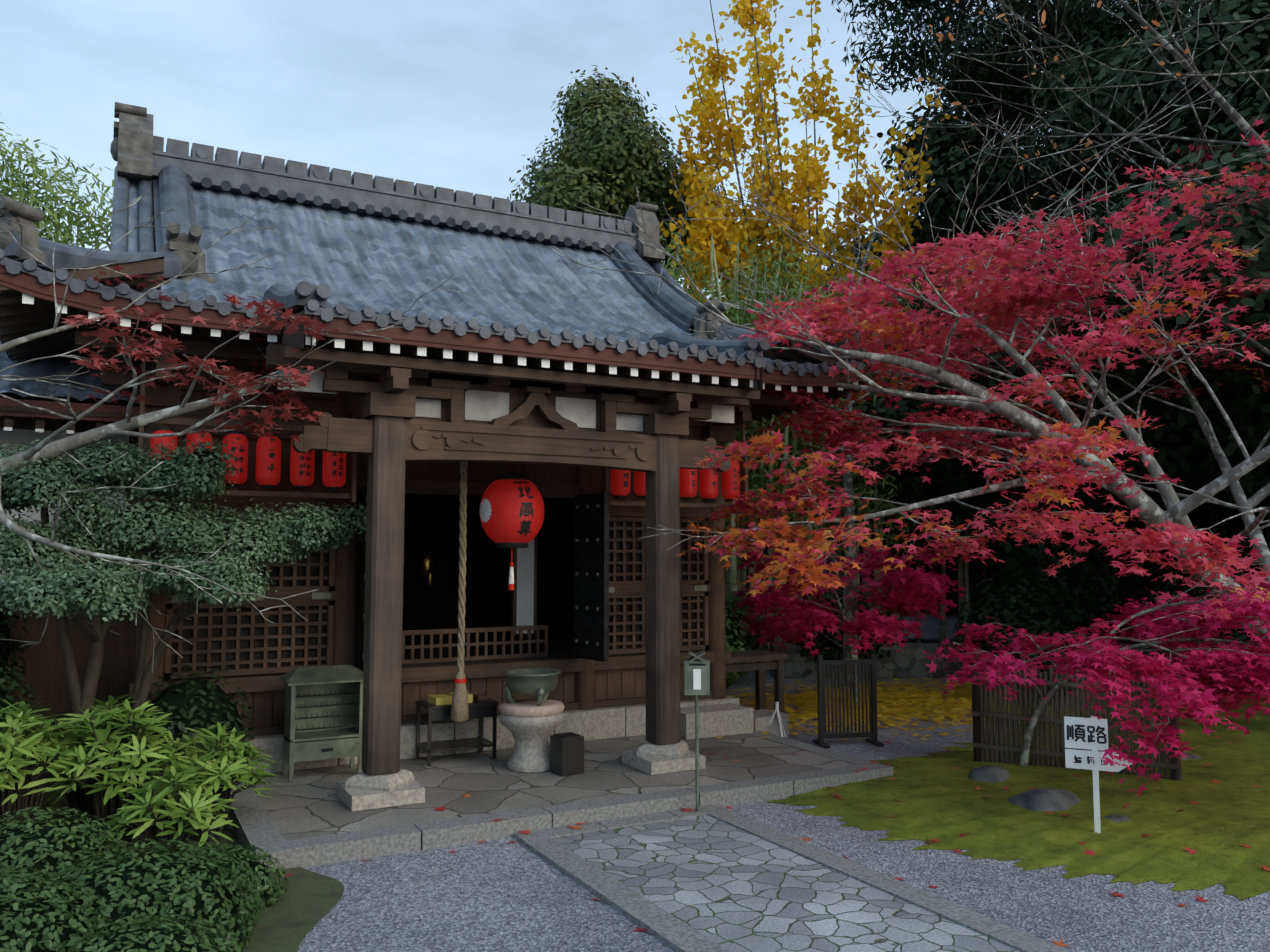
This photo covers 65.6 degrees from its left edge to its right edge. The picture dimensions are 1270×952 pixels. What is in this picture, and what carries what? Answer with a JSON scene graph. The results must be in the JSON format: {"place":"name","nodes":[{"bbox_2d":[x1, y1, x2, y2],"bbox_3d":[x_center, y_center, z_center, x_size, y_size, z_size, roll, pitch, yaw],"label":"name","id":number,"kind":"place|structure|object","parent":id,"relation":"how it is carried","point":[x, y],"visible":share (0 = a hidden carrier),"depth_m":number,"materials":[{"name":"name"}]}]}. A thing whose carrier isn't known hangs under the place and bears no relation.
{"place":"outdoors","nodes":[
{"label":"outdoors","id":0,"kind":"place"},
{"bbox_2d":[0,416,143,787],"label":"wing walls","id":1,"kind":"structure","parent":0,"point":[44,675],"depth_m":8.83,"materials":[{"name":"paint"}]},
{"bbox_2d":[0,392,149,434],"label":"wing eaves","id":2,"kind":"object","parent":1,"relation":"on","point":[101,414],"visible":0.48,"depth_m":8.29,"materials":[{"name":"brown wood"}]},
{"bbox_2d":[0,341,140,404],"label":"wing roof","id":3,"kind":"structure","parent":2,"relation":"on","point":[45,367],"depth_m":8.74,"materials":[{"name":"grey tile"}]},
{"bbox_2d":[37,789,343,951],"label":"mossy ground","id":4,"kind":"structure","parent":0,"point":[308,900],"depth_m":5.81,"materials":[{"name":"green plant"}]},
{"bbox_2d":[0,587,254,793],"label":"dark shrub","id":5,"kind":"object","parent":4,"relation":"on","point":[195,704],"visible":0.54,"depth_m":8.01,"materials":[{"name":"green plant"}]},
{"bbox_2d":[0,694,285,858],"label":"shrub","id":6,"kind":"object","parent":4,"relation":"on","point":[108,764],"visible":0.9,"depth_m":6.52,"materials":[{"name":"green plant"}]},
{"bbox_2d":[0,806,288,951],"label":"azalea mounds","id":7,"kind":"object","parent":4,"relation":"on","point":[65,886],"visible":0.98,"depth_m":4.97,"materials":[{"name":"green plant"}]},
{"bbox_2d":[0,433,366,728],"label":"pruned tree","id":8,"kind":"object","parent":4,"relation":"on","point":[61,584],"visible":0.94,"depth_m":7.40,"materials":[{"name":"green plant"}]},
{"bbox_2d":[0,193,475,672],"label":"maple tree","id":9,"kind":"object","parent":4,"relation":"on","point":[253,387],"visible":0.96,"depth_m":7.03,"materials":[{"name":"red plant"}]},
{"bbox_2d":[228,730,892,868],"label":"stone platform","id":10,"kind":"structure","parent":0,"point":[308,817],"depth_m":7.99,"materials":[{"name":"grey stone"}]},
{"bbox_2d":[279,665,362,781],"bbox_3d":[-2.744,2.151,8.692,0.720,0.940,0.460,2,-5,-28],"label":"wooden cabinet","id":11,"kind":"object","parent":10,"relation":"on","point":[323,711],"visible":1,"depth_m":8.66,"materials":[{"name":"metal"}]},
{"bbox_2d":[0,102,877,810],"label":"temple hall","id":12,"kind":"structure","parent":10,"relation":"on","point":[510,452],"depth_m":9.25,"materials":[{"name":"wood"}]},
{"bbox_2d":[415,692,497,765],"bbox_3d":[-1.694,2.369,9.343,0.680,0.608,0.420,2,-5,-28],"label":"offering table","id":13,"kind":"object","parent":10,"relation":"on","point":[439,703],"visible":0.88,"depth_m":9.28,"materials":[{"name":"black paint"}]},
{"bbox_2d":[499,668,564,772],"bbox_3d":[-0.940,2.213,8.965,0.600,0.860,0.591,2,-5,-28],"label":"incense burner","id":14,"kind":"object","parent":10,"relation":"on","point":[531,725],"visible":1,"depth_m":8.79,"materials":[{"name":"stone"}]},
{"bbox_2d":[550,732,583,775],"bbox_3d":[-0.603,2.461,8.740,0.220,0.331,0.220,3,-5,-35],"label":"ash box","id":15,"kind":"object","parent":10,"relation":"on","point":[566,753],"visible":0.96,"depth_m":8.66,"materials":[{"name":"black paint"}]},
{"bbox_2d":[770,702,786,737],"bbox_3d":[1.601,2.715,10.895,0.292,0.424,0.286,2,-5,-28],"label":"white tripod","id":16,"kind":"object","parent":10,"relation":"on","point":[781,726],"visible":0.67,"depth_m":10.91,"materials":[{"name":"white paint"}]},
{"bbox_2d":[0,0,1190,312],"label":"sky","id":17,"kind":"structure","parent":0,"point":[450,94],"materials":[{"name":"blue"}]},
{"bbox_2d":[30,614,1269,951],"bbox_3d":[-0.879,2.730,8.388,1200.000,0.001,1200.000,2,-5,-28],"label":"ground","id":18,"kind":"structure","parent":0,"point":[500,896],"depth_m":5.96,"materials":[{"name":"grey gravel"}]},
{"bbox_2d":[0,122,113,249],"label":"foliage","id":19,"kind":"object","parent":18,"relation":"on","point":[19,184],"visible":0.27,"depth_m":16.81,"materials":[{"name":"green plant"}]},
{"bbox_2d":[507,65,728,278],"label":"tree","id":20,"kind":"object","parent":18,"relation":"on","point":[611,155],"visible":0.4,"depth_m":20.89,"materials":[{"name":"green plant"}]},
{"bbox_2d":[680,703,788,739],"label":"step stones","id":21,"kind":"object","parent":18,"relation":"on","point":[715,720],"visible":0.68,"depth_m":10.56,"materials":[{"name":"stone"}]},
{"bbox_2d":[725,567,755,689],"bbox_3d":[0.517,1.614,13.944,2.191,2.923,2.911,0,-4,-6],"label":"shrub","id":22,"kind":"object","parent":18,"relation":"on","point":[734,641],"visible":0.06,"depth_m":13.10,"materials":[{"name":"green plant"}]},
{"bbox_2d":[726,650,787,712],"bbox_3d":[1.230,2.590,11.984,1.150,0.835,0.550,2,-5,-28],"label":"table","id":23,"kind":"object","parent":18,"relation":"on","point":[759,665],"visible":0.4,"depth_m":12.00,"materials":[{"name":"brown wood"}]},
{"bbox_2d":[283,725,1261,946],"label":"fallen leaves","id":24,"kind":"object","parent":18,"relation":"on","point":[1060,943],"visible":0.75,"depth_m":7.19,"materials":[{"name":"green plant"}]},
{"bbox_2d":[659,0,950,598],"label":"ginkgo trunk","id":25,"kind":"object","parent":18,"relation":"on","point":[809,176],"visible":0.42,"depth_m":19.86,"materials":[{"name":"yellow plant"}]},
{"bbox_2d":[813,654,883,748],"bbox_3d":[2.306,2.427,10.698,0.674,0.960,0.350,1,-4,-9],"label":"slatted screen","id":26,"kind":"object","parent":18,"relation":"on","point":[872,733],"depth_m":10.69,"materials":[{"name":"black paint"}]},
{"bbox_2d":[732,544,967,702],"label":"maple tree","id":27,"kind":"object","parent":18,"relation":"on","point":[910,588],"visible":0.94,"depth_m":13.40,"materials":[{"name":"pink plant"}]},
{"bbox_2d":[660,222,1040,662],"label":"bamboo culms","id":28,"kind":"object","parent":18,"relation":"on","point":[758,478],"visible":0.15,"depth_m":18.15,"materials":[{"name":"plant"}]},
{"bbox_2d":[807,171,918,686],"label":"bare tree trunk","id":29,"kind":"object","parent":18,"relation":"on","point":[848,481],"visible":0.29,"depth_m":15.41,"materials":[{"name":"brown plant"}]},
{"bbox_2d":[760,219,1007,615],"bbox_3d":[5.298,-0.855,21.753,7.372,9.612,7.109,2,-5,-28],"label":"tree","id":30,"kind":"object","parent":18,"relation":"on","point":[903,497],"depth_m":19.68,"materials":[{"name":"green plant"}]},
{"bbox_2d":[814,227,982,629],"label":"tree","id":31,"kind":"object","parent":18,"relation":"on","point":[939,567],"depth_m":24.96,"materials":[{"name":"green plant"}]},
{"bbox_2d":[547,71,1269,637],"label":"maple tree","id":32,"kind":"object","parent":18,"relation":"on","point":[1173,531],"visible":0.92,"depth_m":9.79,"materials":[{"name":"red plant"}]},
{"bbox_2d":[716,676,1154,758],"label":"fallen leaves","id":33,"kind":"object","parent":18,"relation":"on","point":[899,701],"visible":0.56,"depth_m":13.43,"materials":[{"name":"yellow plant"}]},
{"bbox_2d":[846,37,1055,601],"bbox_3d":[7.241,-2.863,20.694,6.917,13.453,5.786,-2,-5,26],"label":"tree","id":34,"kind":"object","parent":18,"relation":"on","point":[943,203],"visible":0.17,"depth_m":20.49,"materials":[{"name":"green plant"}]},
{"bbox_2d":[769,642,1170,678],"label":"stone wall","id":35,"kind":"structure","parent":18,"relation":"on","point":[910,661],"depth_m":16.24,"materials":[{"name":"grey stone"}]},
{"bbox_2d":[832,234,1144,592],"bbox_3d":[6.396,-0.532,17.705,5.378,8.344,4.501,1,-4,-7],"label":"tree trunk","id":36,"kind":"object","parent":18,"relation":"on","point":[1010,554],"visible":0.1,"depth_m":17.77,"materials":[{"name":"green plant"}]},
{"bbox_2d":[725,507,1266,698],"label":"shrubs","id":37,"kind":"object","parent":18,"relation":"on","point":[1039,606],"visible":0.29,"depth_m":15.93,"materials":[{"name":"green plant"}]},
{"bbox_2d":[828,218,1184,617],"bbox_3d":[17.531,-2.733,20.162,19.663,18.411,55.086,4,-6,-43],"label":"tree line","id":38,"kind":"object","parent":18,"relation":"on","point":[954,599],"depth_m":32.16,"materials":[{"name":"plant"}]},
{"bbox_2d":[920,127,1105,593],"bbox_3d":[8.956,-2.247,24.634,6.193,12.834,7.752,-2,-5,24],"label":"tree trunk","id":39,"kind":"object","parent":18,"relation":"on","point":[954,575],"visible":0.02,"depth_m":23.52,"materials":[{"name":"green plant"}]},
{"bbox_2d":[830,0,1214,521],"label":"pine tree","id":40,"kind":"object","parent":18,"relation":"on","point":[1092,22],"visible":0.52,"depth_m":19.43,"materials":[{"name":"green plant"}]},
{"bbox_2d":[919,135,1134,536],"bbox_3d":[10.985,-2.985,29.948,10.065,15.126,11.147,-2,-5,23],"label":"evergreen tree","id":41,"kind":"object","parent":18,"relation":"on","point":[1099,503],"depth_m":26.20,"materials":[{"name":"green plant"}]},
{"bbox_2d":[851,0,1269,356],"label":"bare tree","id":42,"kind":"object","parent":18,"relation":"on","point":[1229,110],"visible":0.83,"depth_m":11.45,"materials":[{"name":"brown plant"}]},
{"bbox_2d":[971,651,1181,780],"bbox_3d":[3.895,2.267,9.219,0.636,1.050,2.061,3,-6,-37],"label":"bamboo fence","id":43,"kind":"object","parent":18,"relation":"on","point":[983,738],"visible":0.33,"depth_m":9.16,"materials":[{"name":"brown wood"}]},
{"bbox_2d":[921,561,1269,808],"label":"maple tree","id":44,"kind":"object","parent":18,"relation":"on","point":[1238,668],"visible":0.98,"depth_m":7.90,"materials":[{"name":"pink plant"}]},
{"bbox_2d":[1064,716,1132,832],"bbox_3d":[3.365,2.192,7.142,0.441,0.880,0.047,-2,-5,25],"label":"route sign","id":45,"kind":"object","parent":18,"relation":"on","point":[1087,733],"visible":0.92,"depth_m":7.16,"materials":[{"name":"white paint"}]},
{"bbox_2d":[951,12,1263,640],"bbox_3d":[8.548,-2.334,18.572,8.471,12.071,9.011,2,-5,-28],"label":"evergreen tree","id":46,"kind":"object","parent":18,"relation":"on","point":[1077,109],"visible":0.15,"depth_m":17.16,"materials":[{"name":"green plant"}]},
{"bbox_2d":[967,0,1269,550],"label":"tree","id":47,"kind":"object","parent":18,"relation":"on","point":[1248,102],"visible":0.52,"depth_m":13.87,"materials":[{"name":"green plant"}]},
{"bbox_2d":[1002,40,1258,554],"bbox_3d":[13.147,-3.080,21.740,10.914,14.047,10.183,2,-5,-28],"label":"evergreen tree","id":48,"kind":"object","parent":18,"relation":"on","point":[1050,213],"depth_m":22.02,"materials":[{"name":"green plant"}]},
{"bbox_2d":[1074,170,1269,565],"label":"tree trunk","id":49,"kind":"object","parent":18,"relation":"on","point":[1247,383],"visible":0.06,"depth_m":14.61,"materials":[{"name":"green plant"}]},
{"bbox_2d":[513,804,1071,951],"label":"stone path","id":50,"kind":"structure","parent":0,"point":[711,878],"depth_m":5.98,"materials":[{"name":"grey stone"}]},
{"bbox_2d":[684,650,709,811],"bbox_3d":[0.493,2.043,7.849,0.200,1.285,0.200,0,-4,0],"label":"lantern","id":51,"kind":"object","parent":50,"relation":"on","point":[696,677],"visible":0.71,"depth_m":7.82,"materials":[{"name":"metal"}]},
{"bbox_2d":[766,685,1269,899],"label":"moss ground","id":52,"kind":"structure","parent":0,"point":[1214,827],"depth_m":7.64,"materials":[{"name":"green plant"}]},
{"bbox_2d":[968,765,1009,782],"bbox_3d":[3.139,2.652,8.712,0.472,0.198,0.342,2,-5,-28],"label":"garden rock","id":53,"kind":"object","parent":52,"relation":"on","point":[992,773],"visible":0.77,"depth_m":8.63,"materials":[{"name":"grey stone"}]},
{"bbox_2d":[722,714,1269,870],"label":"fallen leaves","id":54,"kind":"object","parent":52,"relation":"on","point":[1191,851],"visible":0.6,"depth_m":7.60,"materials":[{"name":"red plant"}]},
{"bbox_2d":[1007,788,1080,811],"bbox_3d":[3.316,2.603,7.904,0.670,0.187,0.525,0,-4,-3],"label":"garden rock","id":55,"kind":"object","parent":52,"relation":"on","point":[1049,799],"visible":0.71,"depth_m":7.80,"materials":[{"name":"grey stone"}]},
{"bbox_2d":[1104,815,1131,822],"bbox_3d":[3.638,2.608,7.412,0.348,0.098,0.308,2,-5,-28],"label":"garden rock","id":56,"kind":"object","parent":52,"relation":"on","point":[1117,818],"visible":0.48,"depth_m":7.40,"materials":[{"name":"grey stone"}]},
{"bbox_2d":[1161,752,1201,760],"bbox_3d":[5.228,2.734,9.514,0.656,0.173,0.483,2,-5,-28],"label":"garden rock","id":57,"kind":"object","parent":52,"relation":"on","point":[1191,756],"visible":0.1,"depth_m":9.42,"materials":[{"name":"grey stone"}]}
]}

